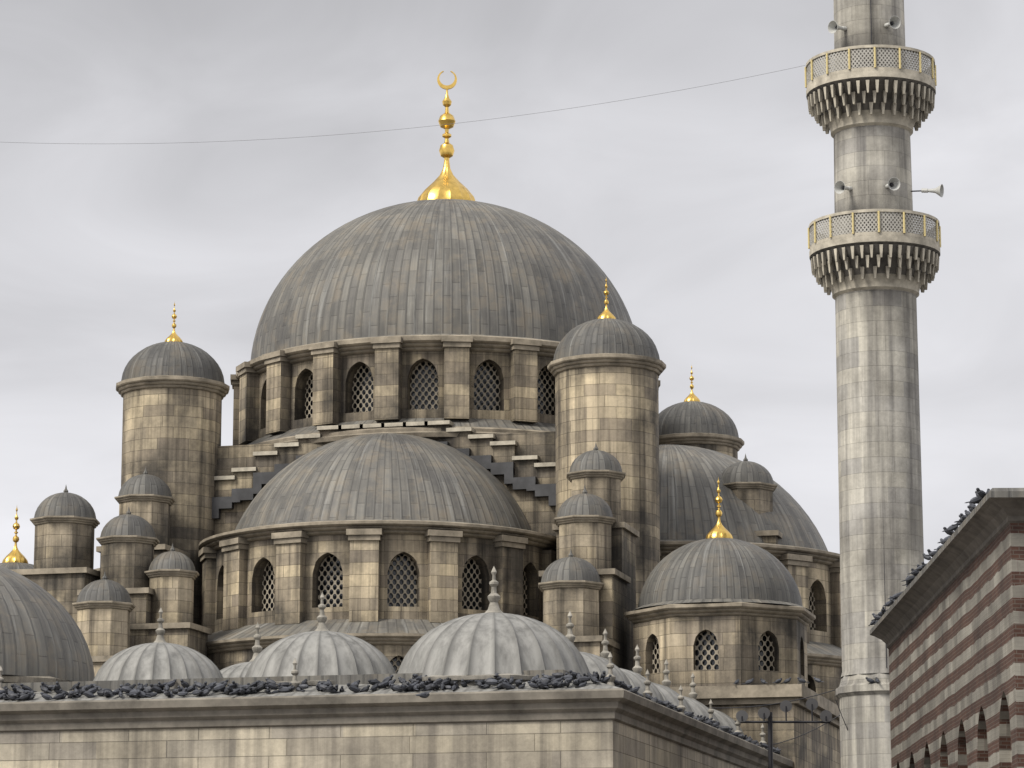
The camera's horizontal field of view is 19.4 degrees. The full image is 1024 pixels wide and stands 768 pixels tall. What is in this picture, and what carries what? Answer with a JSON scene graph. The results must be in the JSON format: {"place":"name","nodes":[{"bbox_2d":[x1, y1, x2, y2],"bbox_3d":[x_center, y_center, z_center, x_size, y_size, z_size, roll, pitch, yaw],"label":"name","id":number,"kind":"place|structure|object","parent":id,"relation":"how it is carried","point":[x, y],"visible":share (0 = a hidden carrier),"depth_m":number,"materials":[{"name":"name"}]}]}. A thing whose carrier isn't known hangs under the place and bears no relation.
{"place":"outdoors","nodes":[
{"label":"outdoors","id":0,"kind":"place"},
{"bbox_2d":[0,0,1023,568],"label":"sky","id":1,"kind":"structure","parent":0,"point":[698,205],"materials":[{"name":"grey"}]},
{"bbox_2d":[670,684,839,767],"bbox_3d":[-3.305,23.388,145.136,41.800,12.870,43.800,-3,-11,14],"label":"wall","id":2,"kind":"structure","parent":0,"point":[819,747],"depth_m":121.34,"materials":[{"name":"stone"}]},
{"bbox_2d":[116,302,229,624],"bbox_3d":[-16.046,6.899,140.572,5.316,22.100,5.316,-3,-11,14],"label":"tower","id":3,"kind":"structure","parent":2,"relation":"on","point":[173,389],"depth_m":139.50,"materials":[{"name":"stone"}]},
{"bbox_2d":[217,431,554,475],"bbox_3d":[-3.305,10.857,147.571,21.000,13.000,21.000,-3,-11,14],"label":"block","id":4,"kind":"structure","parent":2,"relation":"on","point":[541,445],"depth_m":137.47,"materials":[{"name":"stone"}]},
{"bbox_2d":[230,334,659,444],"bbox_3d":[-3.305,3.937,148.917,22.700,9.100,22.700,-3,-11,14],"label":"drum","id":5,"kind":"object","parent":4,"relation":"on","point":[486,384],"visible":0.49,"depth_m":140.30,"materials":[{"name":"stone"}]},
{"bbox_2d":[251,199,631,391],"bbox_3d":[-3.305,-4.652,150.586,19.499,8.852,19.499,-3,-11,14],"label":"dome","id":6,"kind":"structure","parent":5,"relation":"on","point":[445,266],"depth_m":142.81,"materials":[{"name":"metal"}]},
{"bbox_2d":[417,71,474,200],"bbox_3d":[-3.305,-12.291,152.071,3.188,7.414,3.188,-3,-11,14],"label":"finial","id":7,"kind":"object","parent":6,"relation":"on","point":[446,184],"visible":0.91,"depth_m":151.35,"materials":[{"name":"metal"}]},
{"bbox_2d":[12,443,782,675],"bbox_3d":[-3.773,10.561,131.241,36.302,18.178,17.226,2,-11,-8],"label":"domed turrets","id":8,"kind":"object","parent":2,"relation":"on","point":[129,589],"visible":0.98,"depth_m":129.95,"materials":[{"name":"stone"}]},
{"bbox_2d":[94,420,841,705],"bbox_3d":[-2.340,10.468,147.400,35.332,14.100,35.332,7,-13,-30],"label":"semi-domes","id":9,"kind":"object","parent":2,"relation":"on","point":[393,548],"visible":0.41,"depth_m":133.00,"materials":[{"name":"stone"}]},
{"bbox_2d":[0,508,33,569],"bbox_3d":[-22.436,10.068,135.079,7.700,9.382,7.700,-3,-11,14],"label":"finial","id":10,"kind":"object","parent":9,"relation":"on","point":[14,558],"depth_m":135.08,"materials":[{"name":"metal"}]},
{"bbox_2d":[547,279,665,607],"bbox_3d":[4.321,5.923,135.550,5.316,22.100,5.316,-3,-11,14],"label":"tower","id":11,"kind":"structure","parent":2,"relation":"on","point":[606,368],"depth_m":134.53,"materials":[{"name":"stone"}]},
{"bbox_2d":[659,365,743,458],"bbox_3d":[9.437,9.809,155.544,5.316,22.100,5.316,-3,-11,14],"label":"small dome","id":12,"kind":"structure","parent":2,"relation":"on","point":[691,420],"depth_m":155.02,"materials":[{"name":"metal"}]},
{"bbox_2d":[624,478,815,686],"bbox_3d":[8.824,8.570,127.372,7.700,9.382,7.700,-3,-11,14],"label":"corner dome","id":13,"kind":"structure","parent":2,"relation":"on","point":[719,605],"depth_m":124.28,"materials":[{"name":"stone"}]},
{"bbox_2d":[870,488,1023,767],"bbox_3d":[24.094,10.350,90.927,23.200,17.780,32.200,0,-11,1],"label":"brick building","id":14,"kind":"structure","parent":0,"point":[947,628],"depth_m":85.27,"materials":[{"name":"brick"}]},
{"label":"ground","id":15,"kind":"structure","parent":0,"visible":0},
{"bbox_2d":[0,670,792,767],"bbox_3d":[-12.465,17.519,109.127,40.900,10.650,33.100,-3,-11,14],"label":"courtyard walls","id":16,"kind":"structure","parent":15,"relation":"on","point":[590,724],"depth_m":92.12,"materials":[{"name":"stone"}]},
{"bbox_2d":[0,566,744,735],"bbox_3d":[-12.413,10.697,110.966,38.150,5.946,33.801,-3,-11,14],"label":"small domes","id":17,"kind":"structure","parent":16,"relation":"on","point":[42,638],"depth_m":95.40,"materials":[{"name":"metal"}]},
{"bbox_2d":[0,652,766,748],"bbox_3d":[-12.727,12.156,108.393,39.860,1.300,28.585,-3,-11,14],"label":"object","id":18,"kind":"structure","parent":16,"relation":"on","point":[296,683],"depth_m":95.63,"materials":[{"name":"stone"}]},
{"bbox_2d":[0,488,989,754],"bbox_3d":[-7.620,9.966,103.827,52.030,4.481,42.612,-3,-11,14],"label":"pigeons","id":19,"kind":"object","parent":16,"relation":"on","point":[206,688],"visible":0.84,"depth_m":92.64,"materials":[{"name":"grey"}]},
{"bbox_2d":[708,690,847,744],"bbox_3d":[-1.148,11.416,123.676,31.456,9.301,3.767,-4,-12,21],"label":"cables and ladder","id":20,"kind":"object","parent":16,"relation":"on","point":[790,701],"visible":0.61,"depth_m":118.92,"materials":[{"name":"grey metal"}]},
{"bbox_2d":[735,698,831,767],"bbox_3d":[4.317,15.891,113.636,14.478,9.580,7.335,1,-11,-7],"label":"floodlights","id":21,"kind":"object","parent":16,"relation":"on","point":[764,713],"visible":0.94,"depth_m":111.60,"materials":[{"name":"black metal"}]},
{"bbox_2d":[804,0,943,767],"bbox_3d":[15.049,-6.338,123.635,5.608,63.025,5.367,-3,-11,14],"label":"minaret","id":22,"kind":"object","parent":15,"relation":"on","point":[874,259],"visible":0.98,"depth_m":121.34,"materials":[{"name":"stone"}]},
{"bbox_3d":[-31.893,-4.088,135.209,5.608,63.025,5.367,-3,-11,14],"label":"minaret","id":23,"kind":"object","parent":15,"relation":"on","visible":0},
{"bbox_2d":[8,65,804,143],"bbox_3d":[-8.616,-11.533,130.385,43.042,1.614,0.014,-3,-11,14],"label":"overhead wire","id":24,"kind":"object","parent":23,"relation":"attached to","point":[407,128],"visible":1,"depth_m":129.22,"materials":[{"name":"grey metal"}]}
]}

